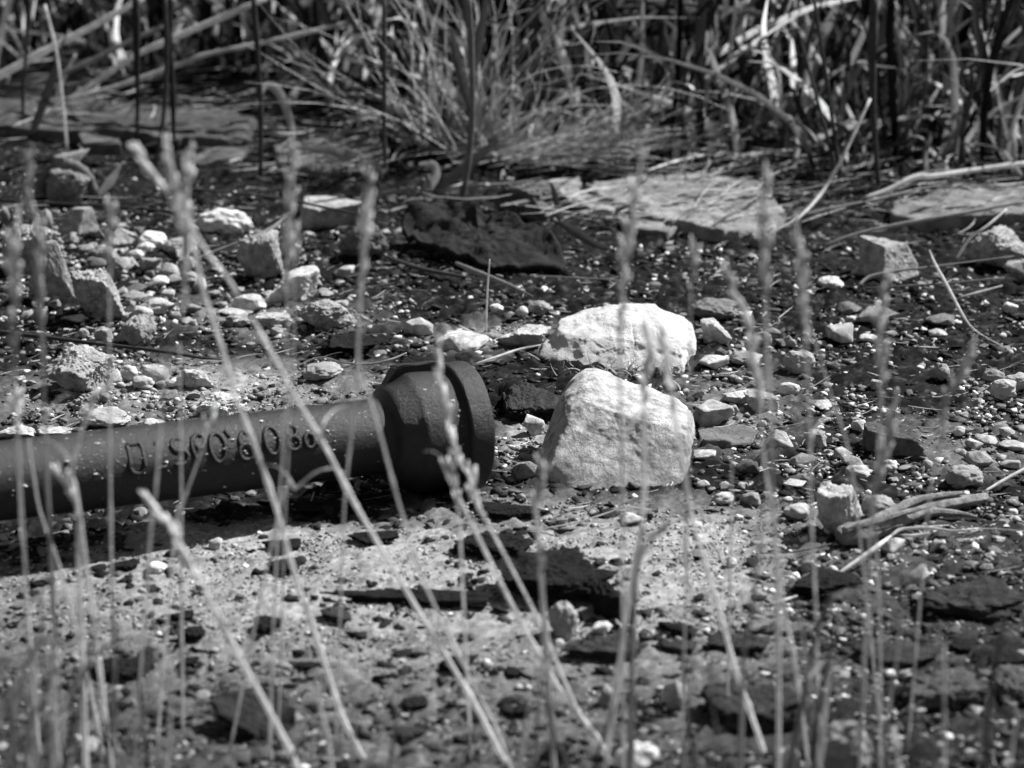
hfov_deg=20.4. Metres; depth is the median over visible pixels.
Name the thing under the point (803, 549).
twig
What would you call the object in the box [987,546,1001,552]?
stone
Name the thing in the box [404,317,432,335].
stone
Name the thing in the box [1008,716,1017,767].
grass stalk
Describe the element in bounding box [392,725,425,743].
soil crust
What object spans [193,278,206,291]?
stone
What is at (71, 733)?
grass stalk
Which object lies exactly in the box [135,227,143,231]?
stone
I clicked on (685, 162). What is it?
reed
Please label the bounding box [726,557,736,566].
stone
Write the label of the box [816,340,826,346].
stone
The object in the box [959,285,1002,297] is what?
straw
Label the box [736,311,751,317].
stone
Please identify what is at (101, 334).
stone
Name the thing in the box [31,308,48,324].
stone
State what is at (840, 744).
stone
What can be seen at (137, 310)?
stone
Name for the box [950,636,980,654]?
soil crust
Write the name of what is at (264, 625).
soil crust
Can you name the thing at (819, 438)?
stone
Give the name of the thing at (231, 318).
stone
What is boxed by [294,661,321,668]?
soil crust
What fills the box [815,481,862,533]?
stone
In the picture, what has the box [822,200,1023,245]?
straw
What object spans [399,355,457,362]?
soil crust
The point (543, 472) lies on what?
grass stalk
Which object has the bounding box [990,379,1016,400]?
stone
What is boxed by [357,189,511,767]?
grass stalk
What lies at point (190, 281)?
stone
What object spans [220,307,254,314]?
stone
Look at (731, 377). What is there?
stone
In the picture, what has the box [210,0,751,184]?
grass tuft
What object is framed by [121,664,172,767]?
grass stalk
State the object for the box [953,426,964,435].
pebble
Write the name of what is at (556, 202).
reed leaf
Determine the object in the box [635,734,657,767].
grass stalk
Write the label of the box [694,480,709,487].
stone
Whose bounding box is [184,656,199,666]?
soil crust
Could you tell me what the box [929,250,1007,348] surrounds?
stem
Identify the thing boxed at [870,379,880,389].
stone
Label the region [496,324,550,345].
stone
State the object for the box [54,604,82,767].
grass stalk
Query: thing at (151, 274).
stone
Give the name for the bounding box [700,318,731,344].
stone
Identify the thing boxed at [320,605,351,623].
soil crust
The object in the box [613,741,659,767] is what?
stone
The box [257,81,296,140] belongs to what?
reed leaf
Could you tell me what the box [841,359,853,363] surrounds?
stone
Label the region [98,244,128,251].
stone
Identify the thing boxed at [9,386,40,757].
grass stalk
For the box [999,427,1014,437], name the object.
stone
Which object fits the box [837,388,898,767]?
grass stalk
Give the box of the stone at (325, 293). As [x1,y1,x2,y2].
[320,291,334,295]
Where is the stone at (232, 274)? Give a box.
[228,272,235,276]
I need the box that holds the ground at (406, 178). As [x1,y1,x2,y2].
[0,2,1023,767]
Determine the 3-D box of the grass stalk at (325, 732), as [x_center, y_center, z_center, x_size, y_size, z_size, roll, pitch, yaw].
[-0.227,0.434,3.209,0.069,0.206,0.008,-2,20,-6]
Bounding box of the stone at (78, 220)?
[59,207,97,236]
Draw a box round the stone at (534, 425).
[523,414,544,435]
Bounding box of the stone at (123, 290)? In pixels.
[118,286,127,295]
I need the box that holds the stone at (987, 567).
[978,563,993,570]
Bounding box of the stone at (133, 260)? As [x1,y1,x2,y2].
[130,256,138,266]
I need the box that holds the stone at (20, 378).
[11,375,25,380]
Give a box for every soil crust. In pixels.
[89,654,153,678]
[113,559,139,570]
[142,584,160,591]
[165,609,193,620]
[183,625,205,641]
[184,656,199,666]
[253,614,280,634]
[262,538,300,553]
[268,557,301,574]
[292,498,369,511]
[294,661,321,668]
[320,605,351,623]
[321,588,493,608]
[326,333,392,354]
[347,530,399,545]
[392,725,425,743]
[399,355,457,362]
[401,748,417,756]
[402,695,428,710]
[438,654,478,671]
[453,530,533,558]
[453,733,478,743]
[480,501,550,519]
[499,696,513,704]
[504,666,525,678]
[514,702,531,716]
[548,741,570,761]
[559,630,648,660]
[657,621,698,639]
[658,639,696,652]
[700,678,809,734]
[704,630,770,653]
[751,630,811,636]
[792,567,861,599]
[849,643,939,669]
[921,575,1023,621]
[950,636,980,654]
[988,646,1023,664]
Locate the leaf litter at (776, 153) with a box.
[0,1,1023,221]
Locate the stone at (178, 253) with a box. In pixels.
[175,248,181,258]
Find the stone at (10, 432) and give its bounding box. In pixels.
[0,424,35,438]
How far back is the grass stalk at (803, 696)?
3.23 m
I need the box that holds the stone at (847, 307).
[835,301,861,314]
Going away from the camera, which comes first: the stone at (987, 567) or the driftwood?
the stone at (987, 567)
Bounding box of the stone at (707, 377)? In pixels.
[702,374,710,380]
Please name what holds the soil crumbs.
on the ground at (406, 178)
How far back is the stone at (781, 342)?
4.84 m
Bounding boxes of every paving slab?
[0,96,256,151]
[78,132,122,154]
[186,143,253,165]
[272,132,388,178]
[547,176,617,217]
[585,173,785,242]
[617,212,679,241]
[890,186,1023,231]
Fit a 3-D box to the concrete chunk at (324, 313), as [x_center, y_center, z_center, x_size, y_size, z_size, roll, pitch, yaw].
[-0.325,-0.123,4.941,0.084,0.052,0.088,16,26,37]
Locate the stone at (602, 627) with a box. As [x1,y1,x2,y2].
[591,621,611,633]
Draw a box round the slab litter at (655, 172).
[0,77,1023,234]
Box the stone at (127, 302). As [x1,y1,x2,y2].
[123,299,135,306]
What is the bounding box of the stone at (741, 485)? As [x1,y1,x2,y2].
[738,482,746,489]
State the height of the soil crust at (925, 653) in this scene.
0.016 m
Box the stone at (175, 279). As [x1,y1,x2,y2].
[167,273,181,284]
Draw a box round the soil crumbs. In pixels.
[0,491,1004,767]
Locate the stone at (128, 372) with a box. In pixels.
[120,365,137,380]
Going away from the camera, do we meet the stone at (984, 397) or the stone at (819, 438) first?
the stone at (819, 438)
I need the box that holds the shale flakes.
[0,192,1023,767]
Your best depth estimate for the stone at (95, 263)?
5.22 m
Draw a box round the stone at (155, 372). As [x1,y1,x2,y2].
[142,364,168,382]
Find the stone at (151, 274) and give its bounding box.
[145,270,154,277]
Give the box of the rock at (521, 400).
[503,381,560,420]
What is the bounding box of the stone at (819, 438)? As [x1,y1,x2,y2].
[811,429,826,448]
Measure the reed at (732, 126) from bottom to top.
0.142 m
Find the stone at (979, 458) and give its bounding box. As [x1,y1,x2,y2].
[965,451,993,466]
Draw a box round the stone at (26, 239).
[2,224,64,275]
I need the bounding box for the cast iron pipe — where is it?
[0,360,494,520]
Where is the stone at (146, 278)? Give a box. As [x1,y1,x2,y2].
[142,275,150,281]
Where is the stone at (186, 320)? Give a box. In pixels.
[181,317,192,323]
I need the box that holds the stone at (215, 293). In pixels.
[206,290,220,296]
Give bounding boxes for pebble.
[136,242,154,252]
[138,230,166,248]
[139,297,172,314]
[149,561,166,573]
[151,275,169,285]
[167,377,184,387]
[489,304,503,313]
[515,306,527,316]
[712,492,733,504]
[777,382,799,395]
[781,746,801,767]
[859,333,877,341]
[905,703,925,715]
[922,460,932,470]
[934,363,949,380]
[939,731,953,738]
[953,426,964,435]
[982,368,1004,382]
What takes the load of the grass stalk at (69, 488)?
on the ground at (406, 178)
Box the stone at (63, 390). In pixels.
[57,388,70,392]
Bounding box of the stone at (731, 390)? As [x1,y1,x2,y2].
[724,388,735,392]
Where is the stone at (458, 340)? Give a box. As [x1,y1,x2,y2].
[437,330,488,351]
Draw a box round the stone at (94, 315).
[91,312,103,318]
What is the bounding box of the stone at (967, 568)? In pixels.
[962,566,970,570]
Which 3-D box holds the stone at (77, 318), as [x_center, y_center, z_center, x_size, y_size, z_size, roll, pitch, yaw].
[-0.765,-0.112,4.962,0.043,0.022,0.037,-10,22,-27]
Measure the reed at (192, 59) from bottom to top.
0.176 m
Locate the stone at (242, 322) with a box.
[236,319,250,326]
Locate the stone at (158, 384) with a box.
[155,380,163,387]
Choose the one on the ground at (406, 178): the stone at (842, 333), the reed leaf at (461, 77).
the stone at (842, 333)
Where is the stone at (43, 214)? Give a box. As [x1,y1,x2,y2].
[39,208,52,229]
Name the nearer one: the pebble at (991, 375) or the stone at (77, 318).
the pebble at (991, 375)
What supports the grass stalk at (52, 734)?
on the ground at (406, 178)
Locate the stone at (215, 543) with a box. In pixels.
[209,537,222,549]
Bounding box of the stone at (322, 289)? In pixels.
[317,287,329,292]
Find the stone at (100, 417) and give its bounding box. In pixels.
[79,406,131,427]
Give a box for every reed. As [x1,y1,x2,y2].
[0,0,143,79]
[21,0,30,124]
[27,17,185,86]
[44,4,67,148]
[50,0,266,110]
[55,54,75,96]
[64,21,344,101]
[131,0,140,144]
[154,0,168,161]
[167,0,175,151]
[251,0,263,175]
[381,0,386,178]
[458,0,475,201]
[679,152,690,173]
[719,0,737,150]
[727,97,737,161]
[796,27,838,189]
[813,0,843,190]
[867,0,880,188]
[918,15,929,155]
[966,82,1019,147]
[991,76,1003,159]
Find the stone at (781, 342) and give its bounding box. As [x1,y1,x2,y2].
[774,339,786,346]
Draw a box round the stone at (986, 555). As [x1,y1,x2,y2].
[983,553,991,557]
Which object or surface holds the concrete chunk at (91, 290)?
on the ground at (406, 178)
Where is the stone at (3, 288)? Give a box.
[0,285,5,291]
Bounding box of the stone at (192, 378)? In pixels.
[181,369,214,387]
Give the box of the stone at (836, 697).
[830,696,841,699]
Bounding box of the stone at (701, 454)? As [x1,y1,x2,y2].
[693,449,715,459]
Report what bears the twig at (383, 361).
on the ground at (406, 178)
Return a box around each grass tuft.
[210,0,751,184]
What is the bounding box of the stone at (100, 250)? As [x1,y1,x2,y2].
[95,246,108,257]
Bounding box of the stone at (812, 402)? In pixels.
[805,400,816,405]
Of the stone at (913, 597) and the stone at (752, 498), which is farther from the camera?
the stone at (752, 498)
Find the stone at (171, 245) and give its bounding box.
[163,237,197,254]
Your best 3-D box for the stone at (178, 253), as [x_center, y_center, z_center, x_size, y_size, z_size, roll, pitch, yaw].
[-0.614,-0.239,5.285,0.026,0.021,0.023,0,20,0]
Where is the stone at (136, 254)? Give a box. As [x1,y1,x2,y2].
[127,249,143,259]
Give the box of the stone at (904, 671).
[899,669,910,673]
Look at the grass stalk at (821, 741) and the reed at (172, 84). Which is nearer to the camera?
the grass stalk at (821, 741)
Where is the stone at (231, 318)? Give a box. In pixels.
[224,315,237,326]
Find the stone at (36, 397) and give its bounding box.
[32,393,40,400]
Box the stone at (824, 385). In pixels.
[822,382,832,388]
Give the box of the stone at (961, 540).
[956,538,967,542]
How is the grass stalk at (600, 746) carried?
on the ground at (406, 178)
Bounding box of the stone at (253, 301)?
[231,293,266,309]
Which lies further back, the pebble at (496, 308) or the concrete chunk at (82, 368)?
the pebble at (496, 308)
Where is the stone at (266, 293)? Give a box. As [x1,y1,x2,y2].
[260,290,271,295]
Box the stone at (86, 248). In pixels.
[77,244,94,252]
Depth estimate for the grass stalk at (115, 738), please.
3.14 m
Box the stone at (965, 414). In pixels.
[959,411,968,417]
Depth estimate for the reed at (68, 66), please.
6.27 m
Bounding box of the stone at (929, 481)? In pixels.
[927,479,934,484]
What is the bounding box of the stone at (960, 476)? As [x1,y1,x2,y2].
[945,464,982,488]
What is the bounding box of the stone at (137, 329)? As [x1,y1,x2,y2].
[116,313,156,344]
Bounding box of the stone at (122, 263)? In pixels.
[112,257,134,269]
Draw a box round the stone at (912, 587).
[905,584,917,591]
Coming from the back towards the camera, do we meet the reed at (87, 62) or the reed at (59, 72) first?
the reed at (87, 62)
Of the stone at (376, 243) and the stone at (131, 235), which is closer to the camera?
the stone at (376, 243)
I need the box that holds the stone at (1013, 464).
[999,460,1020,468]
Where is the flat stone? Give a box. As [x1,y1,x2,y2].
[698,424,758,448]
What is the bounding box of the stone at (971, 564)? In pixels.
[964,560,978,568]
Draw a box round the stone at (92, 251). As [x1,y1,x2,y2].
[87,248,95,254]
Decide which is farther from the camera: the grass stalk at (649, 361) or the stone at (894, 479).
the stone at (894, 479)
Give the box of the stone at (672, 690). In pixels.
[663,680,688,709]
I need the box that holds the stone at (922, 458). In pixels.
[918,456,928,459]
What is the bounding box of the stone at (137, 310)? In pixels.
[131,306,152,316]
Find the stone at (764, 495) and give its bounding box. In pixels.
[761,491,767,498]
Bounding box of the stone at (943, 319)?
[925,313,954,325]
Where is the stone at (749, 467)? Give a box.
[736,461,759,473]
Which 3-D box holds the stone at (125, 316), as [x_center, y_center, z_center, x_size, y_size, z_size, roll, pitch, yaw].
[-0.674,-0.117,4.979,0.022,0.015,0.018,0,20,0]
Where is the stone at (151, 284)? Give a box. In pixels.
[146,281,161,290]
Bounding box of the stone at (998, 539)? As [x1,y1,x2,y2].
[993,536,1004,542]
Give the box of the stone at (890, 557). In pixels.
[885,553,895,561]
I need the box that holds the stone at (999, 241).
[962,225,1023,268]
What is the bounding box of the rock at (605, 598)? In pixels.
[590,581,630,623]
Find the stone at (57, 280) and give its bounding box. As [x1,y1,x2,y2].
[28,239,74,298]
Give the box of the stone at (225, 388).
[220,387,230,390]
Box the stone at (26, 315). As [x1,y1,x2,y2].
[20,310,33,319]
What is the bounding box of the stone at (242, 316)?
[222,313,247,323]
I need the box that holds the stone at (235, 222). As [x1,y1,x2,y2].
[192,207,253,234]
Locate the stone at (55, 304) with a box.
[47,299,61,308]
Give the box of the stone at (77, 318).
[61,314,85,322]
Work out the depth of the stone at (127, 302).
5.04 m
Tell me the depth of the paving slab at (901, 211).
5.53 m
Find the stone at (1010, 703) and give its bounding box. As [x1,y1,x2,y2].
[1003,701,1016,706]
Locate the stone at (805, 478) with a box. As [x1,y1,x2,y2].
[801,475,808,480]
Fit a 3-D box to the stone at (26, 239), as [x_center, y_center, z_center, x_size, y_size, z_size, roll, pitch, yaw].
[-0.880,-0.249,5.229,0.119,0.093,0.101,0,20,0]
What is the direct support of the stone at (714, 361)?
on the ground at (406, 178)
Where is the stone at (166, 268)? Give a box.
[158,262,178,275]
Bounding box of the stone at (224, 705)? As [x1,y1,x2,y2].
[211,686,295,740]
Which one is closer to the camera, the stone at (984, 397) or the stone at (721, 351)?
the stone at (984, 397)
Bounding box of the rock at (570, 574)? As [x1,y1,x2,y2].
[493,546,617,602]
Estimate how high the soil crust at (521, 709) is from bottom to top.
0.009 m
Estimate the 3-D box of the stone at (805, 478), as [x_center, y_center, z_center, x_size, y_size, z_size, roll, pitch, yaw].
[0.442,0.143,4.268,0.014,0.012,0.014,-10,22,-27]
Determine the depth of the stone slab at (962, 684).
3.56 m
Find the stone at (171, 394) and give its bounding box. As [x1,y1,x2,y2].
[164,390,178,399]
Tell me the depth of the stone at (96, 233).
5.41 m
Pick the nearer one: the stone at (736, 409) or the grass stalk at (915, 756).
the grass stalk at (915, 756)
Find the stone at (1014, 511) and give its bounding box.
[1007,509,1017,514]
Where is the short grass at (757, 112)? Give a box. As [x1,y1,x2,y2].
[0,0,1023,177]
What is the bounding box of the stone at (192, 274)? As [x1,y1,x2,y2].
[188,271,197,278]
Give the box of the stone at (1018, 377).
[1005,372,1023,389]
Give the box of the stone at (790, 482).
[783,478,805,487]
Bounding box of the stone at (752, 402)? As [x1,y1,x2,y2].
[743,389,779,412]
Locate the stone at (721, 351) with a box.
[714,348,727,355]
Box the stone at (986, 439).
[975,434,997,444]
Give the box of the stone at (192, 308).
[186,304,201,313]
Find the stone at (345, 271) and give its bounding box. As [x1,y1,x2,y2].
[337,265,354,277]
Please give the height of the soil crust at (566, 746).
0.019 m
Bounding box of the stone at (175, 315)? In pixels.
[171,311,179,318]
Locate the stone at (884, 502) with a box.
[861,495,895,517]
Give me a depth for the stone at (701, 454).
4.34 m
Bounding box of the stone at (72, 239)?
[66,234,78,243]
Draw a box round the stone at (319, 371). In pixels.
[301,361,342,380]
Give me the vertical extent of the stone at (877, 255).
0.070 m
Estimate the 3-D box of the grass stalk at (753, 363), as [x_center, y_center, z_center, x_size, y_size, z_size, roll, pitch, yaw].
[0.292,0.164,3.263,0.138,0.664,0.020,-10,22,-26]
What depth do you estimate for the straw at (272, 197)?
5.52 m
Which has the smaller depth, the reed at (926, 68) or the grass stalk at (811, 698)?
the grass stalk at (811, 698)
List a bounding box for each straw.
[0,198,222,231]
[152,184,393,222]
[199,214,287,257]
[381,254,485,280]
[455,262,532,296]
[528,504,629,531]
[532,275,621,280]
[767,98,871,234]
[767,183,962,224]
[768,595,796,603]
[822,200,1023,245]
[840,535,891,571]
[861,161,1023,198]
[890,526,1023,536]
[896,530,936,536]
[956,208,1006,258]
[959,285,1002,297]
[983,468,1023,492]
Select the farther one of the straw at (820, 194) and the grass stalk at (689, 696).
the straw at (820, 194)
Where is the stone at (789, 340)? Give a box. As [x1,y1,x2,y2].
[783,335,796,346]
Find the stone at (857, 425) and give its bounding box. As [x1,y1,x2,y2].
[850,419,865,431]
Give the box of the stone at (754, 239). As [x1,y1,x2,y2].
[748,230,768,247]
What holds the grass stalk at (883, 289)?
on the ground at (406, 178)
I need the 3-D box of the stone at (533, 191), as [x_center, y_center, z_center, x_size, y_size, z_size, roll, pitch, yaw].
[0.027,-0.358,5.587,0.138,0.069,0.117,0,20,0]
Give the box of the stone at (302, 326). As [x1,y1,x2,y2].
[299,324,306,329]
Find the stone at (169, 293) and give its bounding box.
[161,289,174,299]
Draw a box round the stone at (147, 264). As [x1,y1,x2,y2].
[139,257,161,271]
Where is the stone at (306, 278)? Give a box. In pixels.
[265,265,319,303]
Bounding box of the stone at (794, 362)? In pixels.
[783,350,815,374]
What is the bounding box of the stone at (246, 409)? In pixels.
[242,406,250,412]
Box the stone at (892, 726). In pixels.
[888,725,898,729]
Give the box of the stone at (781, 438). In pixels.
[764,429,793,448]
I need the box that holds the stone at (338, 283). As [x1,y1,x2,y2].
[334,280,344,286]
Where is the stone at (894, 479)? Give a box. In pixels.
[888,477,898,481]
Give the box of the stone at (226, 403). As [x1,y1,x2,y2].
[194,391,240,415]
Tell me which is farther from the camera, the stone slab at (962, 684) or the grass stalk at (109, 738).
the stone slab at (962, 684)
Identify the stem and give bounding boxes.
[485,259,489,331]
[857,256,1013,285]
[862,277,1004,287]
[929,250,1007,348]
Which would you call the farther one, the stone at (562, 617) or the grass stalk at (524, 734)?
the stone at (562, 617)
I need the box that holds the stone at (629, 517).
[620,512,640,523]
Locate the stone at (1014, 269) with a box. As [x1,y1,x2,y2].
[1005,259,1023,282]
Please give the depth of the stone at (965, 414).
4.54 m
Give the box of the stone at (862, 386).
[857,385,868,388]
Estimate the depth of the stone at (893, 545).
3.99 m
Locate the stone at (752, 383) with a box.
[749,381,755,386]
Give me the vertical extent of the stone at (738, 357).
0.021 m
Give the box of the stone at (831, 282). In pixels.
[817,276,843,288]
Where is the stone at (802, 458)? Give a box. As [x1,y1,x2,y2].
[789,453,818,465]
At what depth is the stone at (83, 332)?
4.90 m
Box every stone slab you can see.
[299,196,361,230]
[863,422,930,460]
[896,666,990,708]
[990,663,1023,704]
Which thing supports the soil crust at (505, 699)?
on the ground at (406, 178)
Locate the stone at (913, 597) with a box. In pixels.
[909,594,919,601]
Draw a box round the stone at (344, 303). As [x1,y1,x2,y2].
[335,300,348,307]
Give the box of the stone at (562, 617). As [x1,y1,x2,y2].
[547,601,577,639]
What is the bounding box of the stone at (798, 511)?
[783,503,809,518]
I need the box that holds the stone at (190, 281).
[180,277,196,287]
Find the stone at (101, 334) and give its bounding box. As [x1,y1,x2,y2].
[93,327,113,342]
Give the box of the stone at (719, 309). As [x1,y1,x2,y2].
[692,298,737,319]
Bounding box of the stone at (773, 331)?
[763,327,780,334]
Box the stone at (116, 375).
[111,368,123,381]
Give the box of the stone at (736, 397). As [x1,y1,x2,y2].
[721,389,748,403]
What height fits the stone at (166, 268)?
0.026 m
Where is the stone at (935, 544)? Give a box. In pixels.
[929,539,943,551]
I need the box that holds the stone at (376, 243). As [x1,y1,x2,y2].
[338,221,388,256]
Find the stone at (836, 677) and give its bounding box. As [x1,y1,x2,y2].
[831,674,843,680]
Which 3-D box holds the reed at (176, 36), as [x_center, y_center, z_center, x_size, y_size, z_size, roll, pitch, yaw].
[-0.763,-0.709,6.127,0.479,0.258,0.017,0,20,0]
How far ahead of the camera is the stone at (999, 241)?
5.28 m
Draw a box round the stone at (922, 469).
[920,465,925,474]
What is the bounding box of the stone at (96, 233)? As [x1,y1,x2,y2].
[87,228,105,238]
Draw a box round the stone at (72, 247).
[66,244,77,251]
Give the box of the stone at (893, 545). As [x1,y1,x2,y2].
[879,538,905,553]
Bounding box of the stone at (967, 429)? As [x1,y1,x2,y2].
[962,426,973,435]
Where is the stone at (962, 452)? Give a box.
[955,448,966,455]
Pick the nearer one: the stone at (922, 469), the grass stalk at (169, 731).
the grass stalk at (169, 731)
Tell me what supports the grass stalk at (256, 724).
on the ground at (406, 178)
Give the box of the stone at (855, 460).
[840,455,863,464]
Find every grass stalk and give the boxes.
[0,658,14,767]
[0,751,9,767]
[1,204,36,767]
[4,699,28,767]
[8,600,48,766]
[8,634,49,767]
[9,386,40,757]
[21,687,50,767]
[22,148,58,739]
[26,647,38,767]
[28,440,105,759]
[32,626,125,767]
[33,215,71,767]
[35,623,104,767]
[37,381,113,767]
[38,589,49,767]
[46,636,74,767]
[50,462,88,767]
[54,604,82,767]
[60,588,102,767]
[64,669,76,767]
[65,727,83,767]
[71,656,90,767]
[89,678,129,767]
[95,698,131,767]
[104,194,117,756]
[106,597,117,767]
[114,660,116,767]
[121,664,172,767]
[127,141,506,762]
[132,133,191,767]
[138,490,300,767]
[138,576,153,767]
[138,677,149,767]
[154,342,184,740]
[155,402,217,759]
[165,670,174,767]
[177,140,366,759]
[228,465,344,753]
[252,651,259,767]
[268,135,298,760]
[277,215,299,741]
[282,685,333,767]
[287,717,312,767]
[334,160,375,753]
[350,693,356,767]
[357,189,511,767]
[387,660,406,767]
[423,335,472,762]
[439,458,610,758]
[448,448,598,756]
[461,713,476,767]
[517,661,538,767]
[531,449,556,767]
[532,536,585,767]
[533,663,570,767]
[592,705,614,767]
[603,314,656,767]
[616,143,665,767]
[626,516,674,767]
[629,523,645,767]
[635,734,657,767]
[654,316,765,756]
[663,235,701,757]
[681,532,695,767]
[682,648,695,767]
[705,663,722,767]
[720,259,809,767]
[726,458,732,695]
[738,518,763,767]
[756,161,781,767]
[787,588,859,767]
[790,210,846,739]
[797,264,878,723]
[797,601,836,767]
[810,620,839,767]
[818,661,848,767]
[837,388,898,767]
[855,677,862,767]
[869,261,893,767]
[880,558,907,767]
[890,727,900,767]
[906,337,975,753]
[907,738,930,767]
[942,647,946,767]
[972,692,977,767]
[982,620,1004,767]
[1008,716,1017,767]
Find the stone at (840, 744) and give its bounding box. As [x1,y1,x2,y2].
[823,720,872,767]
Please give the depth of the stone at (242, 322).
4.94 m
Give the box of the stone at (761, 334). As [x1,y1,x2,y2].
[752,331,771,346]
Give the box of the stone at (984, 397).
[977,394,987,400]
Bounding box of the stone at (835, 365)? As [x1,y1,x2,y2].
[825,361,839,368]
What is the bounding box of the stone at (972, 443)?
[965,438,982,448]
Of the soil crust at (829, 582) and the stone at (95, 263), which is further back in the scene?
the stone at (95, 263)
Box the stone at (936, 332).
[928,328,946,336]
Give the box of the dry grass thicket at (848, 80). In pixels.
[0,0,1023,178]
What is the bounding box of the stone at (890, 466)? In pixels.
[883,459,897,472]
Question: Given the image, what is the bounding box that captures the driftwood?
[835,491,989,545]
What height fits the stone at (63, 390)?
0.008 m
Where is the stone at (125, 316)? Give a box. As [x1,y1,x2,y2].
[121,312,131,320]
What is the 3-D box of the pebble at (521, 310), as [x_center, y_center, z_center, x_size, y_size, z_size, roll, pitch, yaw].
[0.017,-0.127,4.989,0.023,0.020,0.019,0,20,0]
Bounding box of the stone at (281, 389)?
[276,387,288,393]
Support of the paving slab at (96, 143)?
on the ground at (406, 178)
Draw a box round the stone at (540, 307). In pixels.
[527,300,550,313]
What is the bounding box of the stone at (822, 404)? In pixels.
[814,399,831,409]
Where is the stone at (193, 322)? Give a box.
[189,319,196,325]
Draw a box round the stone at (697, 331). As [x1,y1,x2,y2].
[694,328,701,333]
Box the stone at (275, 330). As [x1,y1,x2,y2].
[269,327,283,334]
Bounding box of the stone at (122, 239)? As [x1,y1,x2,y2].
[100,230,134,247]
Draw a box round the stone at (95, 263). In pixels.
[86,257,106,268]
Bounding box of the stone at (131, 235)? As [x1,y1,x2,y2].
[116,227,136,238]
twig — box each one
[296,352,406,366]
[474,344,540,365]
[519,350,539,359]
[760,542,836,553]
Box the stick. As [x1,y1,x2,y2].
[0,330,221,359]
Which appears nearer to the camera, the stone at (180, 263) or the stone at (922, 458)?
the stone at (922, 458)
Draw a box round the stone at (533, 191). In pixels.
[491,180,559,223]
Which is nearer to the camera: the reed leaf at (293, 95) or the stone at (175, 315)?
the stone at (175, 315)
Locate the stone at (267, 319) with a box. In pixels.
[254,312,289,328]
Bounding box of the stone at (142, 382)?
[132,376,154,389]
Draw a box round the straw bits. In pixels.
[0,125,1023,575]
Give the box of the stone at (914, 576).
[908,564,929,585]
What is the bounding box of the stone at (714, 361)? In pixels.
[698,355,728,368]
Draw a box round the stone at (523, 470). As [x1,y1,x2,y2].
[511,461,538,479]
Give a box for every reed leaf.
[28,35,65,140]
[98,163,121,196]
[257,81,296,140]
[287,68,307,106]
[296,144,385,176]
[419,160,440,190]
[431,138,498,194]
[450,28,469,109]
[474,0,488,75]
[550,183,563,220]
[557,220,614,251]
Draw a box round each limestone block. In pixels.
[538,303,695,372]
[542,368,694,490]
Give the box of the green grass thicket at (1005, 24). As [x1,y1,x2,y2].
[0,0,1023,171]
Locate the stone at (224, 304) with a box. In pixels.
[216,301,227,306]
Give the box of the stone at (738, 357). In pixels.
[727,351,762,364]
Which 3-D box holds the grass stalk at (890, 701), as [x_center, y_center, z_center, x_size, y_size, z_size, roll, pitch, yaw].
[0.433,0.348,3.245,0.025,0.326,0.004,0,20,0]
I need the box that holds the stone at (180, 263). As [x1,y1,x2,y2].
[177,255,194,270]
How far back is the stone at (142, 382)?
4.66 m
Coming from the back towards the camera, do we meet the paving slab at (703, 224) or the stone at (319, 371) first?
the paving slab at (703, 224)
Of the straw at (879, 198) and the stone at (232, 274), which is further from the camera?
the straw at (879, 198)
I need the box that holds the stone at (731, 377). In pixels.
[729,375,738,381]
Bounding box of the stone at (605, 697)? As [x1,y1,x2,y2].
[598,683,612,705]
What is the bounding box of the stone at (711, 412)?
[693,399,733,427]
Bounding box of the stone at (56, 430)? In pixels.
[36,426,72,435]
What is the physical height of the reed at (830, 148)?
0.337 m
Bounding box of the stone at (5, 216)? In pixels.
[0,206,9,224]
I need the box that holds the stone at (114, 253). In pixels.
[99,249,119,264]
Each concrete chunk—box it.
[45,344,116,391]
[69,268,123,318]
[236,229,283,278]
[293,299,356,328]
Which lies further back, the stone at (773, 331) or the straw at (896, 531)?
the stone at (773, 331)
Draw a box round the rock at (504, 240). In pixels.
[401,199,565,272]
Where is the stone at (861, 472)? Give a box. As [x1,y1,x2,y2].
[845,465,870,480]
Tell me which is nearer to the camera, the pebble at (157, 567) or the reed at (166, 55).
the pebble at (157, 567)
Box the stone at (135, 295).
[121,290,148,301]
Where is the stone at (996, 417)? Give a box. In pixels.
[993,415,1001,419]
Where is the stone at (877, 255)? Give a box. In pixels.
[859,235,917,284]
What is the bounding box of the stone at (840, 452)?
[833,446,848,458]
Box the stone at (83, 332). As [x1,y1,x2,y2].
[78,328,89,337]
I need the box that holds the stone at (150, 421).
[143,418,159,423]
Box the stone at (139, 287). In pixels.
[127,282,146,291]
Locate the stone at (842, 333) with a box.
[825,322,853,342]
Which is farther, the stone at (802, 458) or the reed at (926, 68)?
the reed at (926, 68)
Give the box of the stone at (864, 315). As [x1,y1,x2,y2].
[855,307,897,322]
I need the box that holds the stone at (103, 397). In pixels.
[99,393,107,401]
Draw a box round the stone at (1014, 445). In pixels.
[998,440,1023,450]
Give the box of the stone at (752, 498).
[740,492,760,504]
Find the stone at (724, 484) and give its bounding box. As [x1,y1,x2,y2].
[719,481,729,489]
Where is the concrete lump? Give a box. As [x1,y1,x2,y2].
[35,148,98,202]
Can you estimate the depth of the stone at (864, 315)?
4.95 m
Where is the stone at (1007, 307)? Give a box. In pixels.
[1002,302,1017,312]
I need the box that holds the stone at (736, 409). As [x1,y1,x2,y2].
[731,405,738,414]
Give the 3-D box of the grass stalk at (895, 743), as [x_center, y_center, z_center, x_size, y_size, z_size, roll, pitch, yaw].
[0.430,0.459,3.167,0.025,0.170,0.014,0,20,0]

